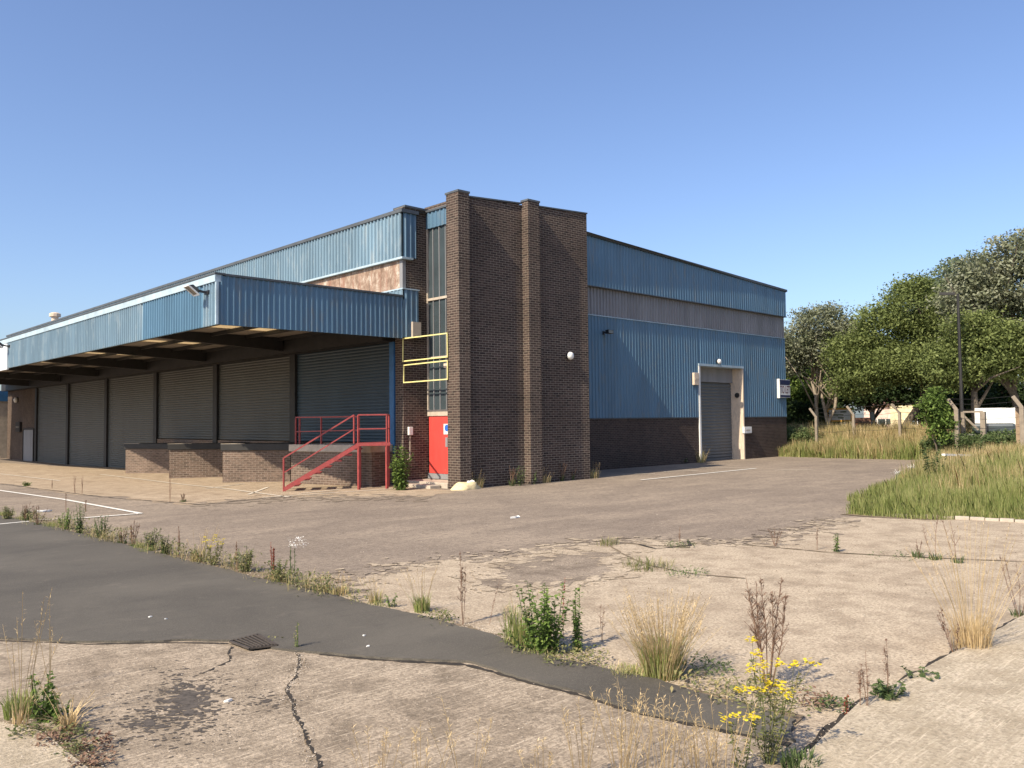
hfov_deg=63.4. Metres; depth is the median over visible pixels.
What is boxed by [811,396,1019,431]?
wire fence
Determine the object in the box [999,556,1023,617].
dead stalk
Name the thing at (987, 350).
green tree
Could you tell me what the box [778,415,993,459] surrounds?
verge grass
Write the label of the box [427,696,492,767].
grass tuft
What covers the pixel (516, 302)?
warehouse
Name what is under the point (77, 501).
painted line
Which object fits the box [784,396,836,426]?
shade bush
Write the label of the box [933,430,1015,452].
scrub bush
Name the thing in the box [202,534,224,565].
ragwort
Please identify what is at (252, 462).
loading dock
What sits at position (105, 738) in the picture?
weed
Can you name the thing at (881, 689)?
leafy weed
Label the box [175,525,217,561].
grass tuft
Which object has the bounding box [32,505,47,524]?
dead stalk
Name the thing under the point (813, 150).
sky
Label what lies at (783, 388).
agent board
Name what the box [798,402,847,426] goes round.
shade bush
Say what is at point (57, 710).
leafy weed
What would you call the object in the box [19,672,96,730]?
grass tuft
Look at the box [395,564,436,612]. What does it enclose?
grass tuft
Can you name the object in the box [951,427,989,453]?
bush
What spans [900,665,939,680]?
leafy weed
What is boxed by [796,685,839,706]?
weed
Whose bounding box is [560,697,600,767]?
grass tuft
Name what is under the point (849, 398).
dark tree
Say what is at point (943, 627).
dead stalk
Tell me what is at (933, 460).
leafy weed
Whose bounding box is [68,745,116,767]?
weed
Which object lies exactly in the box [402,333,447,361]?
guard rail
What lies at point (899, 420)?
fence post
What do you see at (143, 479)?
painted line
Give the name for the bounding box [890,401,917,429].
house
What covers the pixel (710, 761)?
grass tuft
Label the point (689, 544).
ground joint
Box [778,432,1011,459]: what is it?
tall grass
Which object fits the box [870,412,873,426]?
road sign
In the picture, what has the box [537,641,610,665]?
weed
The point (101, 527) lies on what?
leafy weed
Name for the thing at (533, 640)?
leafy weed
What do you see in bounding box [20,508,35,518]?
leafy weed
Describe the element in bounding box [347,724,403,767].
grass tuft
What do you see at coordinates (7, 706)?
grass tuft
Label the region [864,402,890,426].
house
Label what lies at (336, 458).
steel stair
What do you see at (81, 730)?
weed
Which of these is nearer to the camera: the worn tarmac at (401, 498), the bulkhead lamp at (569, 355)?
the worn tarmac at (401, 498)
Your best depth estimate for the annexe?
62.76 m
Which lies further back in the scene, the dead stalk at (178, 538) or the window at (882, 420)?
the window at (882, 420)
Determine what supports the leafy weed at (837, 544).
on the yard concrete at (905, 622)
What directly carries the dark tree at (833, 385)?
on the ground at (327, 532)
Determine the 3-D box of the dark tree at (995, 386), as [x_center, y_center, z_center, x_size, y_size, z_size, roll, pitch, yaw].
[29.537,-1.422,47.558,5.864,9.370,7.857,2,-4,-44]
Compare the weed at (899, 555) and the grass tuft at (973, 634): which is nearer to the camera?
the grass tuft at (973, 634)
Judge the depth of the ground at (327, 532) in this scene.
18.05 m
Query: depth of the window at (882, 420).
77.46 m
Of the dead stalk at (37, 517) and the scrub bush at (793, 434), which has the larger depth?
the scrub bush at (793, 434)
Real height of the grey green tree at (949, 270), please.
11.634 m
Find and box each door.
[22,428,33,460]
[428,416,447,479]
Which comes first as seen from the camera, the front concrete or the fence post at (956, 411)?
the front concrete
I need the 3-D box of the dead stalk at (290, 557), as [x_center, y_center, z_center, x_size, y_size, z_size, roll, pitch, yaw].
[-2.677,2.196,10.337,0.276,0.594,0.343,2,-4,-44]
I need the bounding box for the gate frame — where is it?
[961,411,986,436]
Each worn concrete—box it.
[448,549,651,592]
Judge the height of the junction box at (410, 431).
1.061 m
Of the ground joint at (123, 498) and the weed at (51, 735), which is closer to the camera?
the weed at (51, 735)
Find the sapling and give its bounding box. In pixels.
[912,385,960,450]
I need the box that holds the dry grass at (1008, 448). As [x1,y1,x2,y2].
[882,439,1023,496]
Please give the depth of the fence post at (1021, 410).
33.99 m
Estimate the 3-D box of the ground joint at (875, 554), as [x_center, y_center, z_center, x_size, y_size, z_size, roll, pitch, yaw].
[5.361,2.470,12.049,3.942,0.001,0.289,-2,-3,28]
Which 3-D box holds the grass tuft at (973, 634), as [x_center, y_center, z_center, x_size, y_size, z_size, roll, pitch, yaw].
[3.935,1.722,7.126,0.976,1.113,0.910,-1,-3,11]
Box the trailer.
[974,408,1015,424]
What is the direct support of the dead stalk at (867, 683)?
on the front slab
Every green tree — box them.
[786,366,842,423]
[811,269,978,427]
[891,249,987,386]
[909,304,1023,423]
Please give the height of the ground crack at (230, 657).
0.001 m
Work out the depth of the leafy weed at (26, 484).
29.31 m
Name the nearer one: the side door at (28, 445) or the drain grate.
the drain grate
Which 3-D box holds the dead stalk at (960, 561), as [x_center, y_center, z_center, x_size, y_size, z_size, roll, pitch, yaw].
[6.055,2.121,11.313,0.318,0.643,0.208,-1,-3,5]
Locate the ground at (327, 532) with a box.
[0,422,969,645]
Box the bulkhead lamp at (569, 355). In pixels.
[566,352,573,359]
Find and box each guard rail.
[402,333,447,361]
[403,360,447,382]
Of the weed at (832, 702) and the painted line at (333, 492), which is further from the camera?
the painted line at (333, 492)
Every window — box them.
[426,224,447,411]
[877,419,889,423]
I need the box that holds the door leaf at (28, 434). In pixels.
[23,430,32,460]
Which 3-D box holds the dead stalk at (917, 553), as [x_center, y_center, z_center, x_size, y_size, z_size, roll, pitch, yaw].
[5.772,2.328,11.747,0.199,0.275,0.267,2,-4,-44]
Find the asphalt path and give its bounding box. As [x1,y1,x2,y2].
[0,515,795,742]
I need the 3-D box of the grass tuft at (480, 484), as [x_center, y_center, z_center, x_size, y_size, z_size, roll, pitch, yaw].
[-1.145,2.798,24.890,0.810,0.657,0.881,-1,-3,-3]
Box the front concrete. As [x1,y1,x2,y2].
[0,639,814,767]
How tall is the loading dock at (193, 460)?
1.855 m
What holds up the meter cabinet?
attached to the warehouse
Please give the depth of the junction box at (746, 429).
40.90 m
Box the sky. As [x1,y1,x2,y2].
[0,0,1023,417]
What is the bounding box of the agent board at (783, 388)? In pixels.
[777,379,789,397]
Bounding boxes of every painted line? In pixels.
[0,490,139,512]
[101,474,185,484]
[186,484,288,496]
[273,488,394,496]
[642,468,754,479]
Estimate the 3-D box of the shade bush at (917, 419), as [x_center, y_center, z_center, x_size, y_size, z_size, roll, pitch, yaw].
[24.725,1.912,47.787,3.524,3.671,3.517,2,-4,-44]
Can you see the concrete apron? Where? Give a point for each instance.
(106, 484)
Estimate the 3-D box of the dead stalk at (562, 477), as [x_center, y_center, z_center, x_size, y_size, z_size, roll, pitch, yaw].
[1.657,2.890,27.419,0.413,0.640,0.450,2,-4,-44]
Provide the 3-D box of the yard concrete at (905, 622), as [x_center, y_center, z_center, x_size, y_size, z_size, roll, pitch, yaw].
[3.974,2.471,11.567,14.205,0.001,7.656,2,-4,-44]
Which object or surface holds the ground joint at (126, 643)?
on the front concrete
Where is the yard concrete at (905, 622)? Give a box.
[338,518,1023,737]
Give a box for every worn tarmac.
[175,492,431,508]
[300,516,860,592]
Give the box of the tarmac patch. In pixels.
[473,551,619,588]
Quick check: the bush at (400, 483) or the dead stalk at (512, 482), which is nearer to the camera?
the bush at (400, 483)
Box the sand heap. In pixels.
[450,480,480,489]
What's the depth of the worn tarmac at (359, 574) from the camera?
13.04 m
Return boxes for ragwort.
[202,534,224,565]
[719,711,760,767]
[733,636,821,764]
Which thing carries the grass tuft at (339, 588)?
on the yard concrete at (905, 622)
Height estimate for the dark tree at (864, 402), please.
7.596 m
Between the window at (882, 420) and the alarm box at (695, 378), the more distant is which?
the window at (882, 420)
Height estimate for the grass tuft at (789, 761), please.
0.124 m
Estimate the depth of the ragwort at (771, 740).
4.79 m
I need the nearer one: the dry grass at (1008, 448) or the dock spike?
the dock spike
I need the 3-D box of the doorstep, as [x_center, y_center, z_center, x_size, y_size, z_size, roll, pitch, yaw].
[-2.480,3.106,25.700,1.360,0.180,2.080,2,-4,-44]
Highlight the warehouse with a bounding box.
[0,189,786,488]
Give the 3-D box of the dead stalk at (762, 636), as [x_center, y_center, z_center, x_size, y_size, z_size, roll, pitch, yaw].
[1.875,1.833,6.106,0.330,0.845,0.488,-1,-3,16]
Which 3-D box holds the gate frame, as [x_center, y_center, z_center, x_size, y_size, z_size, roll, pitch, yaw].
[20.433,2.194,36.655,0.980,2.012,0.243,-2,-3,32]
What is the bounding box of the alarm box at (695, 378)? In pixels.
[692,373,698,384]
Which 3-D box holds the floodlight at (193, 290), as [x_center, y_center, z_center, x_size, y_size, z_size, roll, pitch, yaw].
[-8.503,-2.524,22.347,0.570,0.286,0.414,2,-4,-44]
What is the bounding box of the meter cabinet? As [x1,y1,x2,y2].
[15,422,21,431]
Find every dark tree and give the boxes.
[790,367,859,425]
[791,370,880,407]
[826,335,916,427]
[871,379,957,407]
[931,380,1023,407]
[964,283,1023,407]
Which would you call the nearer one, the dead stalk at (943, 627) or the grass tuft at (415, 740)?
the grass tuft at (415, 740)
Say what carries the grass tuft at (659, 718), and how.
on the front concrete
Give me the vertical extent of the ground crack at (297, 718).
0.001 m
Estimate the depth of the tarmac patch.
11.03 m
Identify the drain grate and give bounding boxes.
[229,634,277,649]
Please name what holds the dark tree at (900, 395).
on the ground at (327, 532)
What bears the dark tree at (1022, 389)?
on the ground at (327, 532)
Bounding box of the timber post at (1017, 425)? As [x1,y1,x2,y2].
[1014,406,1019,445]
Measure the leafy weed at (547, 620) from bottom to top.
0.627 m
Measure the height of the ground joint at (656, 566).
0.001 m
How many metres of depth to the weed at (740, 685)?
6.03 m
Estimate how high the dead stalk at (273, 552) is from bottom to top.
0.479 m
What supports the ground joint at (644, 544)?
on the yard concrete at (905, 622)
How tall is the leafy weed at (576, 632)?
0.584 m
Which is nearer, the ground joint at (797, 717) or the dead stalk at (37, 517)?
the ground joint at (797, 717)
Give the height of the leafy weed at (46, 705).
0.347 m
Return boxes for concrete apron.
[0,463,454,504]
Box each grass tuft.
[0,682,42,720]
[1,589,61,725]
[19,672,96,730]
[34,595,52,685]
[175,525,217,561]
[308,572,335,592]
[322,570,351,595]
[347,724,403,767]
[358,575,385,603]
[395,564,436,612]
[397,721,458,767]
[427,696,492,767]
[471,468,484,487]
[490,590,539,646]
[516,737,554,767]
[543,468,551,482]
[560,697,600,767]
[589,677,680,767]
[590,460,599,477]
[590,680,652,767]
[596,536,620,545]
[604,584,722,681]
[620,555,674,571]
[632,693,695,767]
[673,714,728,767]
[682,687,756,767]
[694,443,708,462]
[778,743,828,767]
[906,518,1023,649]
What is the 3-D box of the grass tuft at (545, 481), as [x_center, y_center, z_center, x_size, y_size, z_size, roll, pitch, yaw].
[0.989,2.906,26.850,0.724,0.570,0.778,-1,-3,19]
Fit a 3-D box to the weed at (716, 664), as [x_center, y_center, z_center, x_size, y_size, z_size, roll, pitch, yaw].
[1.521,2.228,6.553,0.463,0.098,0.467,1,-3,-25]
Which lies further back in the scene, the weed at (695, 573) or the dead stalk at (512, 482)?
the dead stalk at (512, 482)
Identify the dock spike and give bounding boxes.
[841,695,848,714]
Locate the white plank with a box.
[942,454,972,455]
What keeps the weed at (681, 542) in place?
on the yard concrete at (905, 622)
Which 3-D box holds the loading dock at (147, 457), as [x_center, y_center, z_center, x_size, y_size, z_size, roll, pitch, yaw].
[-16.204,3.590,37.911,2.194,1.757,2.364,2,-4,-44]
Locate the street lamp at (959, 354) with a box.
[939,292,963,430]
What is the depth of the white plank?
30.45 m
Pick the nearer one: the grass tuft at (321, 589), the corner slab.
the corner slab
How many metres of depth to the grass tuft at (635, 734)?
4.23 m
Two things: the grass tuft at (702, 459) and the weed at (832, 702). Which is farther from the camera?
the grass tuft at (702, 459)
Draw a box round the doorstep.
[405,479,447,488]
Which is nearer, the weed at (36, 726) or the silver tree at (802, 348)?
the weed at (36, 726)
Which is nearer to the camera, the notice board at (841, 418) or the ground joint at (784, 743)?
the ground joint at (784, 743)
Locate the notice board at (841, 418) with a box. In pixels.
[827,408,851,425]
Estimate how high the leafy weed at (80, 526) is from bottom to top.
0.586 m
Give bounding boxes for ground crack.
[198,646,233,674]
[285,653,322,767]
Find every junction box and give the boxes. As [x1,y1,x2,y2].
[407,427,412,459]
[742,427,751,432]
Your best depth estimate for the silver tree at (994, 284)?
39.32 m
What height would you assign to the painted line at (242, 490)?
0.044 m
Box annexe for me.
[0,391,7,457]
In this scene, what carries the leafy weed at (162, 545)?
on the ground joint at (232, 568)
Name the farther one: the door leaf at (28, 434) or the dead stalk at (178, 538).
the door leaf at (28, 434)
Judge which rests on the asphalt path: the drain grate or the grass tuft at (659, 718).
the drain grate
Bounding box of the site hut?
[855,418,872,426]
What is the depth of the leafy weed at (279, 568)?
10.46 m
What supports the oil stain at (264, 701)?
on the front concrete
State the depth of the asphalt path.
8.41 m
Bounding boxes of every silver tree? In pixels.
[784,299,884,427]
[925,228,1023,406]
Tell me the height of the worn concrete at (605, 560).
0.001 m
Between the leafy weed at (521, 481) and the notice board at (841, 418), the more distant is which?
the notice board at (841, 418)
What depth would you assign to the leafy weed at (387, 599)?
8.96 m
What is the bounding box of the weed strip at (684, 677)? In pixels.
[1,511,732,691]
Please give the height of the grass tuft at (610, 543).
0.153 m
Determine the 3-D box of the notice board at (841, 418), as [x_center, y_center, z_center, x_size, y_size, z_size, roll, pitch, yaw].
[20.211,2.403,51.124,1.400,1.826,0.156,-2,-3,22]
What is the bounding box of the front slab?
[800,615,1023,767]
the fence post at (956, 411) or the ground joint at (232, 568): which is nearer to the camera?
the ground joint at (232, 568)
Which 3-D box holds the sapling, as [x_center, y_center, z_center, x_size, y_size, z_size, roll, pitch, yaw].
[18.660,1.793,36.399,1.869,3.560,1.829,2,-4,-44]
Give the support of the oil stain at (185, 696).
on the front concrete
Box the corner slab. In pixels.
[0,722,87,767]
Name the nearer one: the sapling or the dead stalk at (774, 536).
the dead stalk at (774, 536)
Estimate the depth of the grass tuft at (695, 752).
4.44 m
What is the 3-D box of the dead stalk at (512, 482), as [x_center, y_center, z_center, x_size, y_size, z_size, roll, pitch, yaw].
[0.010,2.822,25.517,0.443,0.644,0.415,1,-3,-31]
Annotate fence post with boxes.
[809,408,817,441]
[846,406,855,438]
[891,403,901,436]
[947,399,959,450]
[1011,395,1023,445]
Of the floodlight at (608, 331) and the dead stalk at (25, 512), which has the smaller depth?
the dead stalk at (25, 512)
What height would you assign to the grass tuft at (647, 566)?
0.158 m
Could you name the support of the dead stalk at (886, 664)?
on the front slab
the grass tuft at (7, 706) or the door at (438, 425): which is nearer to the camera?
the grass tuft at (7, 706)
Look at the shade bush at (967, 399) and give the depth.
45.62 m
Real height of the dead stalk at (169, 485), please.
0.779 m
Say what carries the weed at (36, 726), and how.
on the corner slab
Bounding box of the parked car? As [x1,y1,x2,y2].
[960,423,1015,436]
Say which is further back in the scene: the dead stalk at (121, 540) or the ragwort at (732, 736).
the dead stalk at (121, 540)
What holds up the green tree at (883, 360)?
on the ground at (327, 532)
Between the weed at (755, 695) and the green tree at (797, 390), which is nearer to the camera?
the weed at (755, 695)
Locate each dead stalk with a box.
[20,502,30,520]
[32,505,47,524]
[116,530,126,543]
[129,520,139,546]
[169,472,170,495]
[177,526,179,551]
[270,542,274,577]
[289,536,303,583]
[457,557,466,624]
[508,467,517,485]
[558,462,566,480]
[599,606,605,641]
[743,577,788,688]
[767,528,781,545]
[857,669,863,704]
[860,651,870,705]
[882,639,889,691]
[910,541,924,557]
[922,516,943,560]
[937,607,960,651]
[942,516,964,563]
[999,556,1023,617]
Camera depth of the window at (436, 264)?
26.87 m
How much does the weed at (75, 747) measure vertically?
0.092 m
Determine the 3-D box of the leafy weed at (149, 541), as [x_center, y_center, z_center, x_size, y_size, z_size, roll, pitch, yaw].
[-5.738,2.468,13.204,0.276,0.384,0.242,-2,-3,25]
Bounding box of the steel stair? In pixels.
[283,414,389,490]
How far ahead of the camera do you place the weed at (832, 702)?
5.71 m
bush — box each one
[389,444,413,489]
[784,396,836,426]
[787,423,823,443]
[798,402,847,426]
[909,391,970,426]
[918,432,960,456]
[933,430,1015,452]
[934,382,1009,423]
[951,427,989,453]
[974,428,1019,447]
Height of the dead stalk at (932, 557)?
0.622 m
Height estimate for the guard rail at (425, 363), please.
0.610 m
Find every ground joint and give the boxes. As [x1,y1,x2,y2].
[0,640,227,643]
[1,513,339,593]
[6,484,272,504]
[7,721,104,767]
[319,654,790,746]
[350,599,803,724]
[599,540,741,577]
[601,540,681,546]
[638,540,691,548]
[746,544,1023,561]
[797,618,1015,760]
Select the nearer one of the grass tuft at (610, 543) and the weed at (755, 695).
the weed at (755, 695)
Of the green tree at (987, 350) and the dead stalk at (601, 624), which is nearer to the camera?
the dead stalk at (601, 624)
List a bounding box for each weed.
[1,506,14,518]
[6,718,52,739]
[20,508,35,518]
[22,481,31,485]
[25,670,60,722]
[31,725,76,746]
[47,721,94,742]
[51,693,71,723]
[51,736,99,756]
[57,508,71,529]
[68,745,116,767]
[71,729,116,751]
[73,504,86,533]
[93,515,109,538]
[143,528,161,550]
[159,534,174,554]
[236,545,254,571]
[267,560,291,580]
[293,622,299,646]
[385,593,397,606]
[508,616,554,650]
[512,466,525,485]
[516,581,570,654]
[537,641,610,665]
[569,585,584,651]
[664,540,696,547]
[666,565,707,576]
[680,651,735,675]
[681,672,786,707]
[711,678,823,715]
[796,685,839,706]
[817,692,853,712]
[832,533,839,551]
[868,550,928,560]
[869,678,905,699]
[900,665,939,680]
[921,435,947,476]
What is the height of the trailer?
1.844 m
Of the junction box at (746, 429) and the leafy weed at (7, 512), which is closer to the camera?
the leafy weed at (7, 512)
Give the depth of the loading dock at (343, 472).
26.53 m
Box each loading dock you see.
[124,443,177,472]
[168,442,249,477]
[221,442,322,481]
[289,443,392,486]
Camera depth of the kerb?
15.81 m
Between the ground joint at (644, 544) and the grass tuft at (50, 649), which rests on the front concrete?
the grass tuft at (50, 649)
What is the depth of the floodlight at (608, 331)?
33.40 m
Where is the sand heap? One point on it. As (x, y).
(470, 485)
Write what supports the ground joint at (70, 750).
on the front concrete
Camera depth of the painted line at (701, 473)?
30.16 m
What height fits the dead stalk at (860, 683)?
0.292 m
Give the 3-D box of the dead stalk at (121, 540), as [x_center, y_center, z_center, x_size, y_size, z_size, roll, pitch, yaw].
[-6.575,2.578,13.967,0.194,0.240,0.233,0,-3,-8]
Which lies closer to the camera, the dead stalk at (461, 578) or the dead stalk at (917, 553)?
the dead stalk at (461, 578)
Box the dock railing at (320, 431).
[295,416,359,443]
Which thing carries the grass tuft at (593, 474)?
on the ground at (327, 532)
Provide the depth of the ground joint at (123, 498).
22.53 m
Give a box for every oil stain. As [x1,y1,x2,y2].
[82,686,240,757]
[115,660,254,758]
[200,679,338,722]
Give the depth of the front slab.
5.34 m
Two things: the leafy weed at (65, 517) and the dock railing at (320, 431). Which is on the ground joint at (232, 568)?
the leafy weed at (65, 517)
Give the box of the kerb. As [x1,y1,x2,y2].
[896,514,1023,522]
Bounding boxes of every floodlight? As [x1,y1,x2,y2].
[183,284,209,296]
[602,329,613,334]
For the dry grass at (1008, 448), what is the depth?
22.90 m
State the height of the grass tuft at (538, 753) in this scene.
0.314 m
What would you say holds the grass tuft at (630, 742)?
on the front concrete
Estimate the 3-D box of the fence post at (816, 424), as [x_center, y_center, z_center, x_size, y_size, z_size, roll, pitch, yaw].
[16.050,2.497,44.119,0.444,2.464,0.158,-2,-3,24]
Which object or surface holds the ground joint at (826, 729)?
on the yard concrete at (905, 622)
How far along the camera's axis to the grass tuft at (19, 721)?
5.54 m
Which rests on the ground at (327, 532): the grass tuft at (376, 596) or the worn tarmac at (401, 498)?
the worn tarmac at (401, 498)
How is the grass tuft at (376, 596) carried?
on the yard concrete at (905, 622)
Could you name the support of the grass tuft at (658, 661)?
on the yard concrete at (905, 622)
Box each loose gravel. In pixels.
[2,464,1021,767]
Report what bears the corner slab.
on the front concrete
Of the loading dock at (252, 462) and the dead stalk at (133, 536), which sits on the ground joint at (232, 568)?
the dead stalk at (133, 536)
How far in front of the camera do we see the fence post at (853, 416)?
43.38 m
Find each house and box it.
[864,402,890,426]
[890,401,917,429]
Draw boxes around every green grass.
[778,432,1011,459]
[846,450,1023,519]
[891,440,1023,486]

